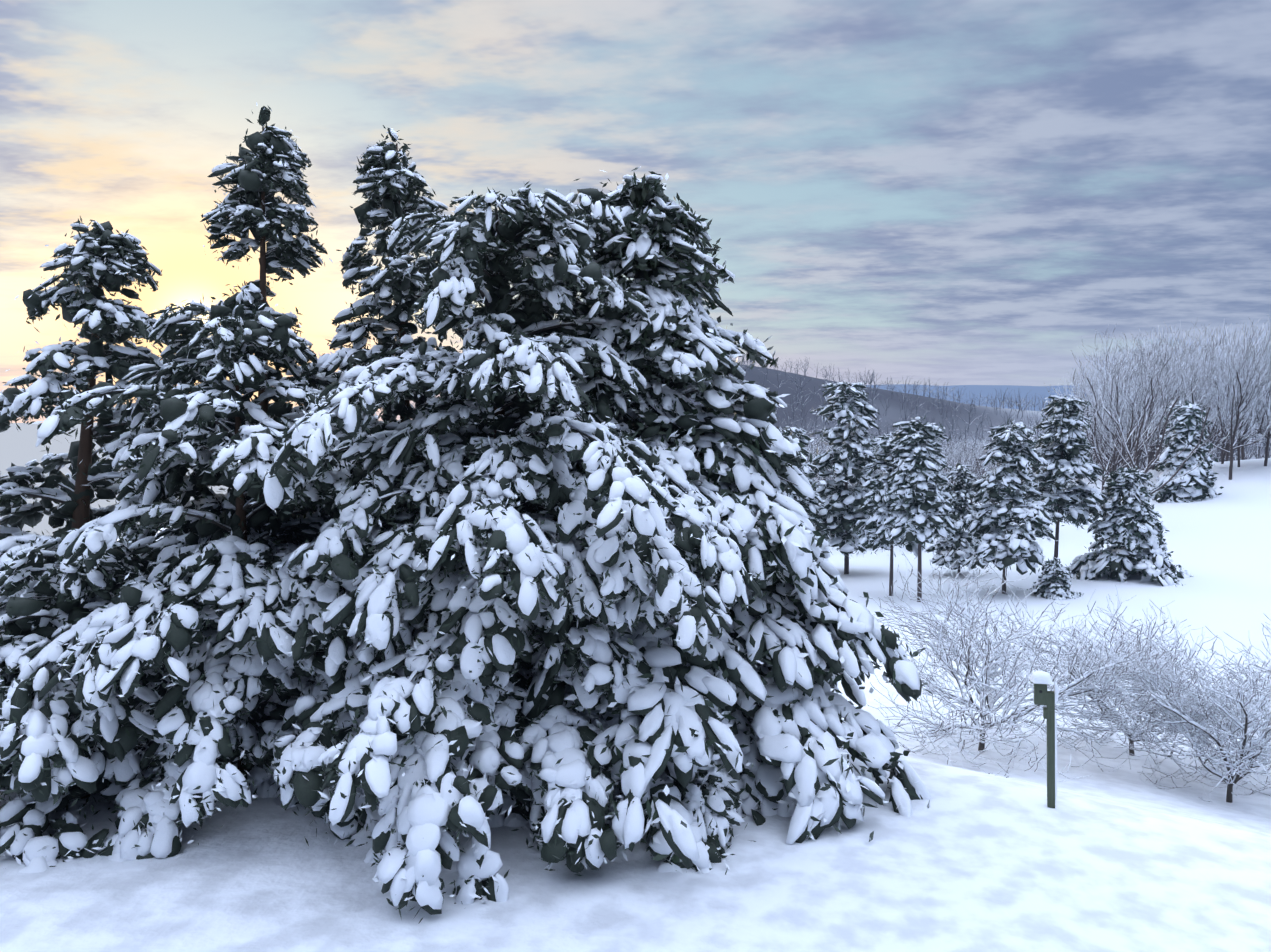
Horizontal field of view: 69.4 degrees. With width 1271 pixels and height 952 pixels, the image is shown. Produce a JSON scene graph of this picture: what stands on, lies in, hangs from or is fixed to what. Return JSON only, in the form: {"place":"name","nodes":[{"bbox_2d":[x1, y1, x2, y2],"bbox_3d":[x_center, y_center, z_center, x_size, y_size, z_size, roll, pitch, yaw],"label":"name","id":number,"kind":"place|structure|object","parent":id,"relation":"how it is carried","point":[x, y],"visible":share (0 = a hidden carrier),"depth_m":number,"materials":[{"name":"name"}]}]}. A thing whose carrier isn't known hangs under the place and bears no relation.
{"place":"outdoors","nodes":[
{"label":"outdoors","id":0,"kind":"place"},
{"bbox_2d":[0,364,1270,951],"bbox_3d":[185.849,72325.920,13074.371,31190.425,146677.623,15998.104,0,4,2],"label":"ground snow","id":1,"kind":"structure","parent":0,"point":[1096,858],"depth_m":10.35,"materials":[{"name":"white snow"}]},
{"bbox_2d":[0,216,206,792],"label":"conifer","id":2,"kind":"object","parent":1,"relation":"on","point":[97,258],"visible":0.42,"depth_m":13.27,"materials":[{"name":"green plant"}]},
{"bbox_2d":[0,530,268,872],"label":"conifer","id":3,"kind":"object","parent":1,"relation":"on","point":[42,747],"visible":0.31,"depth_m":10.57,"materials":[{"name":"white plant"}]},
{"bbox_2d":[0,297,417,863],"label":"conifer","id":4,"kind":"object","parent":1,"relation":"on","point":[178,608],"visible":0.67,"depth_m":10.86,"materials":[{"name":"green plant"}]},
{"bbox_2d":[90,102,383,804],"bbox_3d":[-5.396,-0.334,14.068,6.555,10.391,6.803,0,4,2],"label":"conifer","id":5,"kind":"object","parent":1,"relation":"on","point":[273,159],"visible":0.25,"depth_m":13.64,"materials":[{"name":"green plant"}]},
{"bbox_2d":[218,125,483,797],"bbox_3d":[-3.702,-0.256,14.549,6.586,10.349,6.758,2,4,25],"label":"conifer","id":6,"kind":"object","parent":1,"relation":"on","point":[389,188],"visible":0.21,"depth_m":13.80,"materials":[{"name":"green plant"}]},
{"bbox_2d":[241,182,775,923],"bbox_3d":[-2.209,0.779,12.586,7.981,8.932,7.921,0,4,2],"label":"conifer","id":7,"kind":"object","parent":1,"relation":"on","point":[435,734],"visible":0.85,"depth_m":10.48,"materials":[{"name":"green plant"}]},
{"bbox_2d":[469,178,841,803],"bbox_3d":[-0.337,0.501,13.781,6.787,9.201,6.256,0,4,2],"label":"conifer","id":8,"kind":"object","parent":1,"relation":"on","point":[678,367],"visible":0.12,"depth_m":12.41,"materials":[{"name":"green plant"}]},
{"bbox_2d":[616,765,747,861],"bbox_3d":[0.544,3.795,11.043,1.594,1.772,1.528,0,4,2],"label":"conifer","id":9,"kind":"object","parent":1,"relation":"on","point":[704,804],"visible":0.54,"depth_m":10.68,"materials":[{"name":"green plant"}]},
{"bbox_2d":[507,167,932,872],"bbox_3d":[0.681,0.458,13.646,7.100,9.892,7.430,-2,5,-32],"label":"conifer","id":10,"kind":"object","parent":1,"relation":"on","point":[805,633],"visible":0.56,"depth_m":12.03,"materials":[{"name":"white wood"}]},
{"bbox_2d":[779,426,832,554],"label":"conifer","id":11,"kind":"object","parent":1,"relation":"on","point":[808,504],"visible":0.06,"depth_m":65.43,"materials":[{"name":"white"}]},
{"bbox_2d":[802,380,895,573],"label":"conifer","id":12,"kind":"object","parent":1,"relation":"on","point":[836,517],"visible":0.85,"depth_m":69.00,"materials":[{"name":"white"}]},
{"bbox_2d":[850,430,926,595],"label":"conifer","id":13,"kind":"object","parent":1,"relation":"on","point":[873,532],"visible":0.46,"depth_m":59.49,"materials":[{"name":"white"}]},
{"bbox_2d":[883,415,963,601],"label":"conifer","id":14,"kind":"object","parent":1,"relation":"on","point":[923,515],"visible":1,"depth_m":56.54,"materials":[{"name":"white"}]},
{"bbox_2d":[924,463,982,574],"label":"conifer","id":15,"kind":"object","parent":1,"relation":"on","point":[961,551],"visible":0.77,"depth_m":67.79,"materials":[{"name":"white"}]},
{"bbox_2d":[952,417,1056,593],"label":"conifer","id":16,"kind":"object","parent":1,"relation":"on","point":[991,528],"visible":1,"depth_m":58.85,"materials":[{"name":"white"}]},
{"bbox_2d":[796,343,1231,551],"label":"bare trees","id":17,"kind":"object","parent":1,"relation":"on","point":[1130,461],"visible":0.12,"depth_m":103.10,"materials":[{"name":"grey plant"}]},
{"bbox_2d":[859,537,1208,781],"bbox_3d":[9.827,5.265,25.281,9.135,6.955,9.949,0,4,2],"label":"bare shrub","id":18,"kind":"object","parent":1,"relation":"on","point":[969,642],"visible":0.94,"depth_m":24.26,"materials":[{"name":"white plant"}]},
{"bbox_2d":[1030,671,1058,807],"bbox_3d":[5.384,3.619,12.079,0.339,2.128,0.245,-1,5,20],"label":"post","id":19,"kind":"object","parent":1,"relation":"on","point":[1040,680],"visible":1,"depth_m":12.00,"materials":[{"name":"green wood"}]},
{"bbox_2d":[1027,557,1080,600],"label":"spruce","id":20,"kind":"object","parent":1,"relation":"on","point":[1053,576],"visible":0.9,"depth_m":58.51,"materials":[{"name":"green wood"}]},
{"bbox_2d":[1020,394,1110,560],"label":"conifer","id":21,"kind":"object","parent":1,"relation":"on","point":[1063,446],"visible":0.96,"depth_m":63.32,"materials":[{"name":"white"}]},
{"bbox_2d":[1065,465,1189,586],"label":"dark spruce","id":22,"kind":"object","parent":1,"relation":"on","point":[1131,525],"visible":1,"depth_m":63.63,"materials":[{"name":"green wood"}]},
{"bbox_2d":[993,594,1270,798],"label":"bare shrub","id":23,"kind":"object","parent":1,"relation":"on","point":[1102,729],"visible":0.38,"depth_m":26.88,"materials":[{"name":"white plant"}]},
{"bbox_2d":[1044,314,1270,479],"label":"bare trees","id":24,"kind":"object","parent":1,"relation":"on","point":[1249,396],"visible":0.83,"depth_m":109.22,"materials":[{"name":"grey plant"}]},
{"bbox_2d":[1083,620,1270,802],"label":"bare shrub","id":25,"kind":"object","parent":1,"relation":"on","point":[1241,768],"visible":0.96,"depth_m":22.04,"materials":[{"name":"white plant"}]},
{"bbox_2d":[1147,400,1224,502],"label":"conifer","id":26,"kind":"object","parent":1,"relation":"on","point":[1197,484],"visible":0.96,"depth_m":93.75,"materials":[{"name":"white plant"}]},
{"bbox_2d":[1157,613,1270,795],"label":"bare shrub","id":27,"kind":"object","parent":1,"relation":"on","point":[1221,728],"visible":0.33,"depth_m":23.91,"materials":[{"name":"white plant"}]},
{"bbox_2d":[0,0,1270,535],"label":"sky","id":28,"kind":"structure","parent":0,"point":[943,192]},
{"bbox_2d":[411,351,1270,470],"bbox_3d":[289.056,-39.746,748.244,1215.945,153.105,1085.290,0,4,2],"label":"wooded ridge","id":29,"kind":"structure","parent":0,"point":[1253,450],"depth_m":738.99,"materials":[{"name":"grey plant"}]}
]}

